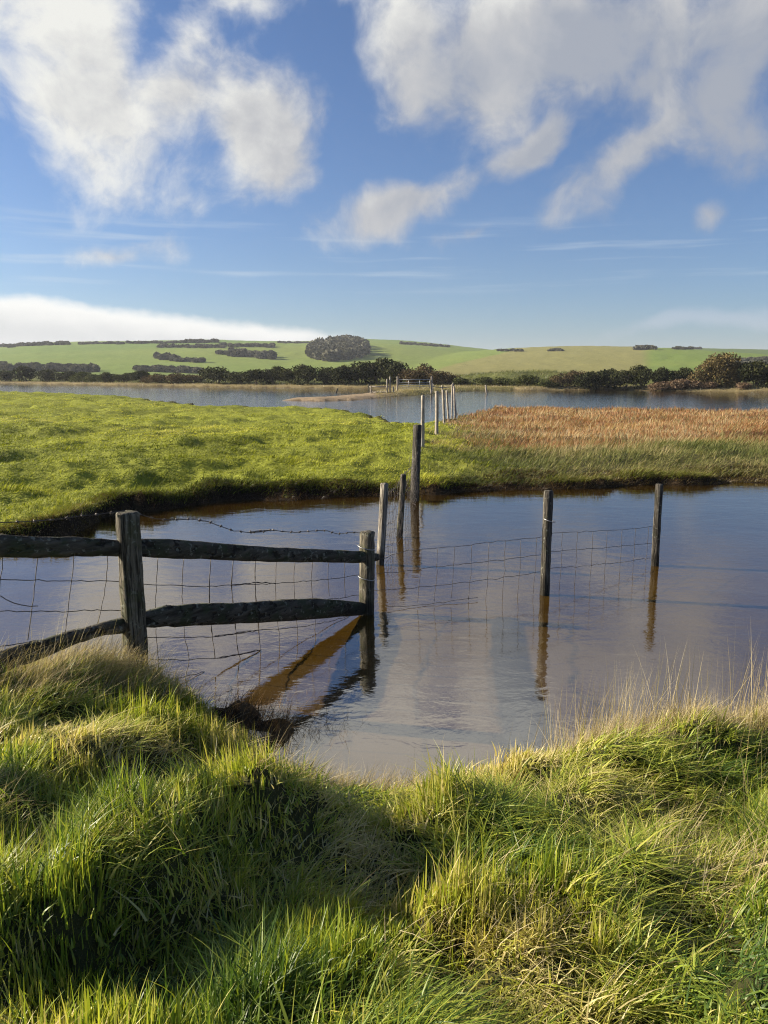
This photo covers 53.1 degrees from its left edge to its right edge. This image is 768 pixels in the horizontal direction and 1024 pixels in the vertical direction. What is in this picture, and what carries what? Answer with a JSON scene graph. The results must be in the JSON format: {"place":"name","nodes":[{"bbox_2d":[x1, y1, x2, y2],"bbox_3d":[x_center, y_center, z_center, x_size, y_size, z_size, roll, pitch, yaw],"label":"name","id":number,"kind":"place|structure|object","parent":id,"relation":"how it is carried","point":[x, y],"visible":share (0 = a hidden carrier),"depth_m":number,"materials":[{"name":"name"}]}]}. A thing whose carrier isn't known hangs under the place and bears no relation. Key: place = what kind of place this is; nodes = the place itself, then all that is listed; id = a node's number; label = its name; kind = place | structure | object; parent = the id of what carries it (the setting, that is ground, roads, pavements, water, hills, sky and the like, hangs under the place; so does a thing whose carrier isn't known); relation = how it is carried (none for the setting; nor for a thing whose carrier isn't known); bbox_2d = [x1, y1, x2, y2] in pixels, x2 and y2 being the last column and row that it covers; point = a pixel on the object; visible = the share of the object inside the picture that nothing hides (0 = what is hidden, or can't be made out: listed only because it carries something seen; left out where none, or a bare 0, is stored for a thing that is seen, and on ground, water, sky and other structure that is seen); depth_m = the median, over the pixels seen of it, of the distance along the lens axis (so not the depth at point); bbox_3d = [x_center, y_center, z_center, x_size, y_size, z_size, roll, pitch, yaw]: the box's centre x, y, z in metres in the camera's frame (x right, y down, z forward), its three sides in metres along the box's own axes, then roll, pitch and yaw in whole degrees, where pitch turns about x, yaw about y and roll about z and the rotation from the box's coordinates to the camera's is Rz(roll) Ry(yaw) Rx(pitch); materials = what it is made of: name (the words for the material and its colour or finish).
{"place":"outdoors","nodes":[
{"label":"outdoors","id":0,"kind":"place"},
{"bbox_2d":[0,391,523,534],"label":"pasture grass","id":1,"kind":"structure","parent":0,"point":[29,488],"depth_m":18.71,"materials":[{"name":"green plant"}]},
{"bbox_2d":[0,380,766,397],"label":"shore grass","id":2,"kind":"structure","parent":0,"point":[409,388],"depth_m":110.36,"materials":[{"name":"plant"}]},
{"bbox_2d":[0,339,767,1023],"bbox_3d":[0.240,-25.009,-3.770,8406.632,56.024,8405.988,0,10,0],"label":"ground","id":3,"kind":"structure","parent":0,"point":[456,675],"depth_m":9.43,"materials":[{"name":"green plant"}]},
{"bbox_2d":[0,370,19,380],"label":"hedge bush","id":4,"kind":"object","parent":3,"relation":"on","point":[6,375],"visible":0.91,"depth_m":192.62,"materials":[{"name":"green plant"}]},
{"bbox_2d":[12,365,35,381],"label":"hedge bush","id":5,"kind":"object","parent":3,"relation":"on","point":[26,371],"visible":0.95,"depth_m":188.73,"materials":[{"name":"green plant"}]},
{"bbox_2d":[0,340,70,347],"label":"ridge hedge","id":6,"kind":"object","parent":3,"relation":"on","point":[59,342],"visible":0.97,"depth_m":760.06,"materials":[{"name":"green plant"}]},
{"bbox_2d":[33,369,58,381],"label":"hedge bush","id":7,"kind":"object","parent":3,"relation":"on","point":[45,375],"visible":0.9,"depth_m":182.52,"materials":[{"name":"green plant"}]},
{"bbox_2d":[0,361,100,372],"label":"valley wood","id":8,"kind":"object","parent":3,"relation":"on","point":[38,366],"visible":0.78,"depth_m":402.86,"materials":[{"name":"green plant"}]},
{"bbox_2d":[49,371,76,380],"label":"hedge bush","id":9,"kind":"object","parent":3,"relation":"on","point":[62,376],"visible":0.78,"depth_m":179.63,"materials":[{"name":"green plant"}]},
{"bbox_2d":[68,371,91,381],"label":"green bush","id":10,"kind":"object","parent":3,"relation":"on","point":[78,376],"visible":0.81,"depth_m":173.70,"materials":[{"name":"green plant"}]},
{"bbox_2d":[81,374,100,381],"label":"green bush","id":11,"kind":"object","parent":3,"relation":"on","point":[90,378],"visible":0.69,"depth_m":171.21,"materials":[{"name":"green plant"}]},
{"bbox_2d":[95,376,114,382],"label":"green bush","id":12,"kind":"object","parent":3,"relation":"on","point":[102,379],"visible":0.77,"depth_m":167.20,"materials":[{"name":"green plant"}]},
{"bbox_2d":[100,372,117,381],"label":"hedge bush","id":13,"kind":"object","parent":3,"relation":"on","point":[105,375],"visible":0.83,"depth_m":166.61,"materials":[{"name":"green plant"}]},
{"bbox_2d":[110,373,135,382],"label":"hedge bush","id":14,"kind":"object","parent":3,"relation":"on","point":[124,377],"visible":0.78,"depth_m":163.26,"materials":[{"name":"green plant"}]},
{"bbox_2d":[129,370,149,381],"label":"hedge bush","id":15,"kind":"object","parent":3,"relation":"on","point":[138,375],"visible":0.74,"depth_m":158.53,"materials":[{"name":"green plant"}]},
{"bbox_2d":[78,338,218,344],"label":"ridge hedge","id":16,"kind":"object","parent":3,"relation":"on","point":[213,340],"visible":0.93,"depth_m":760.68,"materials":[{"name":"green plant"}]},
{"bbox_2d":[139,373,170,382],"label":"bare bush","id":17,"kind":"object","parent":3,"relation":"on","point":[154,377],"visible":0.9,"depth_m":154.05,"materials":[{"name":"brown plant"}]},
{"bbox_2d":[132,364,201,372],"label":"valley wood","id":18,"kind":"object","parent":3,"relation":"on","point":[170,368],"visible":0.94,"depth_m":392.62,"materials":[{"name":"green plant"}]},
{"bbox_2d":[164,372,188,383],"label":"bare bush","id":19,"kind":"object","parent":3,"relation":"on","point":[172,377],"visible":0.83,"depth_m":150.50,"materials":[{"name":"brown plant"}]},
{"bbox_2d":[152,351,205,362],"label":"copse","id":20,"kind":"object","parent":3,"relation":"on","point":[169,356],"visible":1,"depth_m":505.68,"materials":[{"name":"green plant"}]},
{"bbox_2d":[176,374,202,382],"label":"bare bush","id":21,"kind":"object","parent":3,"relation":"on","point":[194,378],"visible":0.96,"depth_m":149.69,"materials":[{"name":"brown plant"}]},
{"bbox_2d":[0,510,379,684],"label":"post and rail fence","id":22,"kind":"object","parent":3,"relation":"on","point":[129,547],"visible":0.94,"depth_m":5.57,"materials":[{"name":"wood"}]},
{"bbox_2d":[198,366,229,383],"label":"hedge bush","id":23,"kind":"object","parent":3,"relation":"on","point":[213,373],"visible":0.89,"depth_m":144.08,"materials":[{"name":"green plant"}]},
{"bbox_2d":[156,342,275,347],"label":"hillside scrub","id":24,"kind":"object","parent":3,"relation":"on","point":[223,345],"visible":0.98,"depth_m":684.76,"materials":[{"name":"green plant"}]},
{"bbox_2d":[222,371,251,383],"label":"hedge bush","id":25,"kind":"object","parent":3,"relation":"on","point":[234,377],"visible":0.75,"depth_m":140.53,"materials":[{"name":"green plant"}]},
{"bbox_2d":[215,347,277,359],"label":"copse","id":26,"kind":"object","parent":3,"relation":"on","point":[245,352],"visible":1,"depth_m":558.32,"materials":[{"name":"green plant"}]},
{"bbox_2d":[240,369,271,383],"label":"hedge bush","id":27,"kind":"object","parent":3,"relation":"on","point":[255,377],"visible":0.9,"depth_m":136.67,"materials":[{"name":"green plant"}]},
{"bbox_2d":[260,366,283,383],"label":"hedge bush","id":28,"kind":"object","parent":3,"relation":"on","point":[272,375],"visible":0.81,"depth_m":136.63,"materials":[{"name":"green plant"}]},
{"bbox_2d":[277,368,299,384],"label":"hedge bush","id":29,"kind":"object","parent":3,"relation":"on","point":[288,375],"visible":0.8,"depth_m":134.65,"materials":[{"name":"green plant"}]},
{"bbox_2d":[290,364,316,384],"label":"hedge bush","id":30,"kind":"object","parent":3,"relation":"on","point":[305,373],"visible":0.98,"depth_m":131.73,"materials":[{"name":"green plant"}]},
{"bbox_2d":[312,367,334,384],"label":"hedge bush","id":31,"kind":"object","parent":3,"relation":"on","point":[323,374],"visible":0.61,"depth_m":131.71,"materials":[{"name":"green plant"}]},
{"bbox_2d":[305,334,370,361],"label":"round wood","id":32,"kind":"object","parent":3,"relation":"on","point":[337,348],"visible":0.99,"depth_m":569.16,"materials":[{"name":"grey plant"}]},
{"bbox_2d":[329,364,357,384],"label":"hedge bush","id":33,"kind":"object","parent":3,"relation":"on","point":[338,375],"visible":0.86,"depth_m":128.94,"materials":[{"name":"green plant"}]},
{"bbox_2d":[343,361,377,384],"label":"hedge bush","id":34,"kind":"object","parent":3,"relation":"on","point":[358,373],"visible":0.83,"depth_m":128.48,"materials":[{"name":"green plant"}]},
{"bbox_2d":[277,340,449,346],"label":"ridge hedge","id":35,"kind":"object","parent":3,"relation":"on","point":[414,343],"visible":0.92,"depth_m":859.02,"materials":[{"name":"green plant"}]},
{"bbox_2d":[356,357,395,383],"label":"hedge bush","id":36,"kind":"object","parent":3,"relation":"on","point":[383,362],"visible":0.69,"depth_m":127.85,"materials":[{"name":"green plant"}]},
{"bbox_2d":[0,466,757,534],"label":"overhanging grass","id":37,"kind":"structure","parent":3,"relation":"on","point":[98,499],"depth_m":14.57,"materials":[{"name":"green plant"}]},
{"bbox_2d":[369,377,393,392],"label":"footbridge","id":38,"kind":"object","parent":3,"relation":"on","point":[387,386],"visible":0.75,"depth_m":82.32,"materials":[{"name":"grey wood"}]},
{"bbox_2d":[0,645,767,1023],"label":"bank grass","id":39,"kind":"structure","parent":3,"relation":"on","point":[274,969],"depth_m":2.68,"materials":[{"name":"green plant"}]},
{"bbox_2d":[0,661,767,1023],"bbox_3d":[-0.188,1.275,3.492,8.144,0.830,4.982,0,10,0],"label":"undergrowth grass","id":40,"kind":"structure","parent":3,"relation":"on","point":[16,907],"depth_m":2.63,"materials":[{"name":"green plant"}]},
{"bbox_2d":[7,602,767,826],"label":"tall grass stems","id":41,"kind":"object","parent":3,"relation":"on","point":[676,687],"visible":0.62,"depth_m":4.40,"materials":[{"name":"plant"}]},
{"bbox_2d":[10,367,767,387],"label":"scrubby grass","id":42,"kind":"structure","parent":3,"relation":"on","point":[461,375],"depth_m":131.24,"materials":[{"name":"plant"}]},
{"bbox_2d":[379,361,409,384],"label":"hedge bush","id":43,"kind":"object","parent":3,"relation":"on","point":[397,367],"visible":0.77,"depth_m":125.32,"materials":[{"name":"green plant"}]},
{"bbox_2d":[396,368,419,383],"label":"bare bush","id":44,"kind":"object","parent":3,"relation":"on","point":[413,374],"visible":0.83,"depth_m":123.04,"materials":[{"name":"brown plant"}]},
{"bbox_2d":[396,377,432,393],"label":"field gate","id":45,"kind":"structure","parent":3,"relation":"on","point":[419,384],"depth_m":86.76,"materials":[{"name":"grey wood"}]},
{"bbox_2d":[374,383,456,598],"bbox_3d":[1.960,-2.988,26.733,0.472,2.560,35.734,1,10,7],"label":"wire fence","id":46,"kind":"object","parent":3,"relation":"on","point":[418,439],"visible":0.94,"depth_m":11.00,"materials":[{"name":"grey wood"}]},
{"bbox_2d":[406,363,436,383],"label":"bare bush","id":47,"kind":"object","parent":3,"relation":"on","point":[429,369],"visible":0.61,"depth_m":123.32,"materials":[{"name":"brown plant"}]},
{"bbox_2d":[426,371,453,384],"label":"bare bush","id":48,"kind":"object","parent":3,"relation":"on","point":[437,375],"visible":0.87,"depth_m":121.51,"materials":[{"name":"brown plant"}]},
{"bbox_2d":[432,383,451,392],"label":"rail fence","id":49,"kind":"object","parent":3,"relation":"on","point":[441,387],"visible":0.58,"depth_m":93.75,"materials":[{"name":"grey wood"}]},
{"bbox_2d":[438,374,462,383],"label":"bare bush","id":50,"kind":"object","parent":3,"relation":"on","point":[447,379],"visible":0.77,"depth_m":121.27,"materials":[{"name":"brown plant"}]},
{"bbox_2d":[452,377,477,384],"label":"green bush","id":51,"kind":"object","parent":3,"relation":"on","point":[461,380],"visible":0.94,"depth_m":119.87,"materials":[{"name":"green plant"}]},
{"bbox_2d":[473,377,497,385],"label":"green bush","id":52,"kind":"object","parent":3,"relation":"on","point":[485,380],"visible":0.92,"depth_m":117.47,"materials":[{"name":"green plant"}]},
{"bbox_2d":[493,377,512,385],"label":"green bush","id":53,"kind":"object","parent":3,"relation":"on","point":[501,381],"visible":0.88,"depth_m":116.10,"materials":[{"name":"green plant"}]},
{"bbox_2d":[374,483,662,633],"bbox_3d":[1.749,0.669,8.296,3.968,1.883,0.465,-6,12,-29],"label":"wire fence","id":54,"kind":"object","parent":3,"relation":"on","point":[546,551],"visible":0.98,"depth_m":8.10,"materials":[{"name":"wood"}]},
{"bbox_2d":[508,374,540,385],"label":"green bush","id":55,"kind":"object","parent":3,"relation":"on","point":[526,379],"visible":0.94,"depth_m":113.66,"materials":[{"name":"green plant"}]},
{"bbox_2d":[496,348,563,351],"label":"ridge trees","id":56,"kind":"object","parent":3,"relation":"on","point":[521,350],"visible":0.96,"depth_m":618.08,"materials":[{"name":"green plant"}]},
{"bbox_2d":[532,379,559,386],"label":"green bush","id":57,"kind":"object","parent":3,"relation":"on","point":[546,382],"visible":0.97,"depth_m":111.49,"materials":[{"name":"green plant"}]},
{"bbox_2d":[548,373,573,386],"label":"bare bush","id":58,"kind":"object","parent":3,"relation":"on","point":[565,380],"visible":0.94,"depth_m":111.51,"materials":[{"name":"brown plant"}]},
{"bbox_2d":[560,370,588,385],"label":"bare bush","id":59,"kind":"object","parent":3,"relation":"on","point":[572,373],"visible":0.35,"depth_m":112.52,"materials":[{"name":"brown plant"}]},
{"bbox_2d":[409,406,767,485],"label":"rough marsh grass","id":60,"kind":"structure","parent":3,"relation":"on","point":[659,448],"depth_m":20.18,"materials":[{"name":"brown plant"}]},
{"bbox_2d":[573,371,606,389],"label":"hedge bush","id":61,"kind":"object","parent":3,"relation":"on","point":[583,380],"visible":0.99,"depth_m":109.38,"materials":[{"name":"green plant"}]},
{"bbox_2d":[425,404,767,449],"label":"red saltmarsh plants","id":62,"kind":"object","parent":3,"relation":"on","point":[607,423],"visible":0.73,"depth_m":33.50,"materials":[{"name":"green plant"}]},
{"bbox_2d":[592,368,622,387],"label":"hedge bush","id":63,"kind":"object","parent":3,"relation":"on","point":[608,372],"visible":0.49,"depth_m":110.80,"materials":[{"name":"green plant"}]},
{"bbox_2d":[607,370,640,388],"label":"hedge bush","id":64,"kind":"object","parent":3,"relation":"on","point":[626,378],"visible":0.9,"depth_m":109.49,"materials":[{"name":"green plant"}]},
{"bbox_2d":[628,364,653,388],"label":"hedge bush","id":65,"kind":"object","parent":3,"relation":"on","point":[643,373],"visible":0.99,"depth_m":108.38,"materials":[{"name":"green plant"}]},
{"bbox_2d":[632,344,657,349],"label":"ridge clump","id":66,"kind":"object","parent":3,"relation":"on","point":[643,347],"visible":0.98,"depth_m":579.48,"materials":[{"name":"green plant"}]},
{"bbox_2d":[647,381,668,390],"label":"twiggy bush","id":67,"kind":"object","parent":3,"relation":"on","point":[660,385],"visible":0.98,"depth_m":105.66,"materials":[{"name":"brown plant"}]},
{"bbox_2d":[652,366,675,384],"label":"hedge bush","id":68,"kind":"object","parent":3,"relation":"on","point":[660,374],"visible":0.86,"depth_m":106.88,"materials":[{"name":"green plant"}]},
{"bbox_2d":[667,378,689,389],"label":"twiggy bush","id":69,"kind":"object","parent":3,"relation":"on","point":[676,384],"visible":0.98,"depth_m":104.68,"materials":[{"name":"brown plant"}]},
{"bbox_2d":[669,367,693,380],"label":"hedge bush","id":70,"kind":"object","parent":3,"relation":"on","point":[683,374],"visible":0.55,"depth_m":107.82,"materials":[{"name":"green plant"}]},
{"bbox_2d":[671,346,701,349],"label":"ridge hedge","id":71,"kind":"object","parent":3,"relation":"on","point":[682,348],"visible":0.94,"depth_m":606.39,"materials":[{"name":"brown plant"}]},
{"bbox_2d":[686,379,703,388],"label":"twiggy bush","id":72,"kind":"object","parent":3,"relation":"on","point":[696,382],"visible":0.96,"depth_m":104.18,"materials":[{"name":"brown plant"}]},
{"bbox_2d":[700,382,717,388],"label":"twiggy bush","id":73,"kind":"object","parent":3,"relation":"on","point":[710,385],"visible":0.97,"depth_m":103.40,"materials":[{"name":"brown plant"}]},
{"bbox_2d":[685,352,741,387],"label":"thorn tree","id":74,"kind":"object","parent":3,"relation":"on","point":[712,372],"visible":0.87,"depth_m":104.46,"materials":[{"name":"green plant"}]},
{"bbox_2d":[708,352,733,378],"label":"hedge tree","id":75,"kind":"object","parent":3,"relation":"on","point":[720,354],"visible":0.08,"depth_m":128.71,"materials":[{"name":"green plant"}]},
{"bbox_2d":[721,362,750,385],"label":"hedge bush","id":76,"kind":"object","parent":3,"relation":"on","point":[736,372],"visible":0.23,"depth_m":104.93,"materials":[{"name":"green plant"}]},
{"bbox_2d":[734,382,753,389],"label":"twiggy bush","id":77,"kind":"object","parent":3,"relation":"on","point":[742,385],"visible":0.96,"depth_m":101.57,"materials":[{"name":"brown plant"}]},
{"bbox_2d":[731,356,767,364],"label":"hillside hedge","id":78,"kind":"object","parent":3,"relation":"on","point":[753,359],"visible":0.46,"depth_m":453.08,"materials":[{"name":"green plant"}]},
{"bbox_2d":[736,360,767,387],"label":"hedge bush","id":79,"kind":"object","parent":3,"relation":"on","point":[755,371],"visible":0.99,"depth_m":102.44,"materials":[{"name":"green plant"}]},
{"bbox_2d":[753,368,767,386],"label":"hedge bush","id":80,"kind":"object","parent":3,"relation":"on","point":[762,379],"visible":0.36,"depth_m":103.62,"materials":[{"name":"green plant"}]},
{"bbox_2d":[0,624,767,1023],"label":"dry grass","id":81,"kind":"structure","parent":0,"point":[122,668],"depth_m":4.20,"materials":[{"name":"plant"}]},
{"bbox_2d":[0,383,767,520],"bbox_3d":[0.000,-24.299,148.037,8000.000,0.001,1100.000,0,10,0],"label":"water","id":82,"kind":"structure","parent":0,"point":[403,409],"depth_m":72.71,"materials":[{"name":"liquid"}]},
{"bbox_2d":[192,647,383,758],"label":"drowned grass litter","id":83,"kind":"object","parent":82,"relation":"on","point":[286,717],"visible":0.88,"depth_m":5.10,"materials":[{"name":"brown plant"}]},
{"bbox_2d":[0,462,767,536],"bbox_3d":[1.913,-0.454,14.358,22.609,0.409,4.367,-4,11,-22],"label":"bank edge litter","id":84,"kind":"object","parent":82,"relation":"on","point":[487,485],"visible":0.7,"depth_m":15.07,"materials":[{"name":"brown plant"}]},
{"bbox_2d":[0,0,767,349],"label":"sky","id":85,"kind":"structure","parent":0,"point":[484,174],"materials":[{"name":"blue"}]}
]}

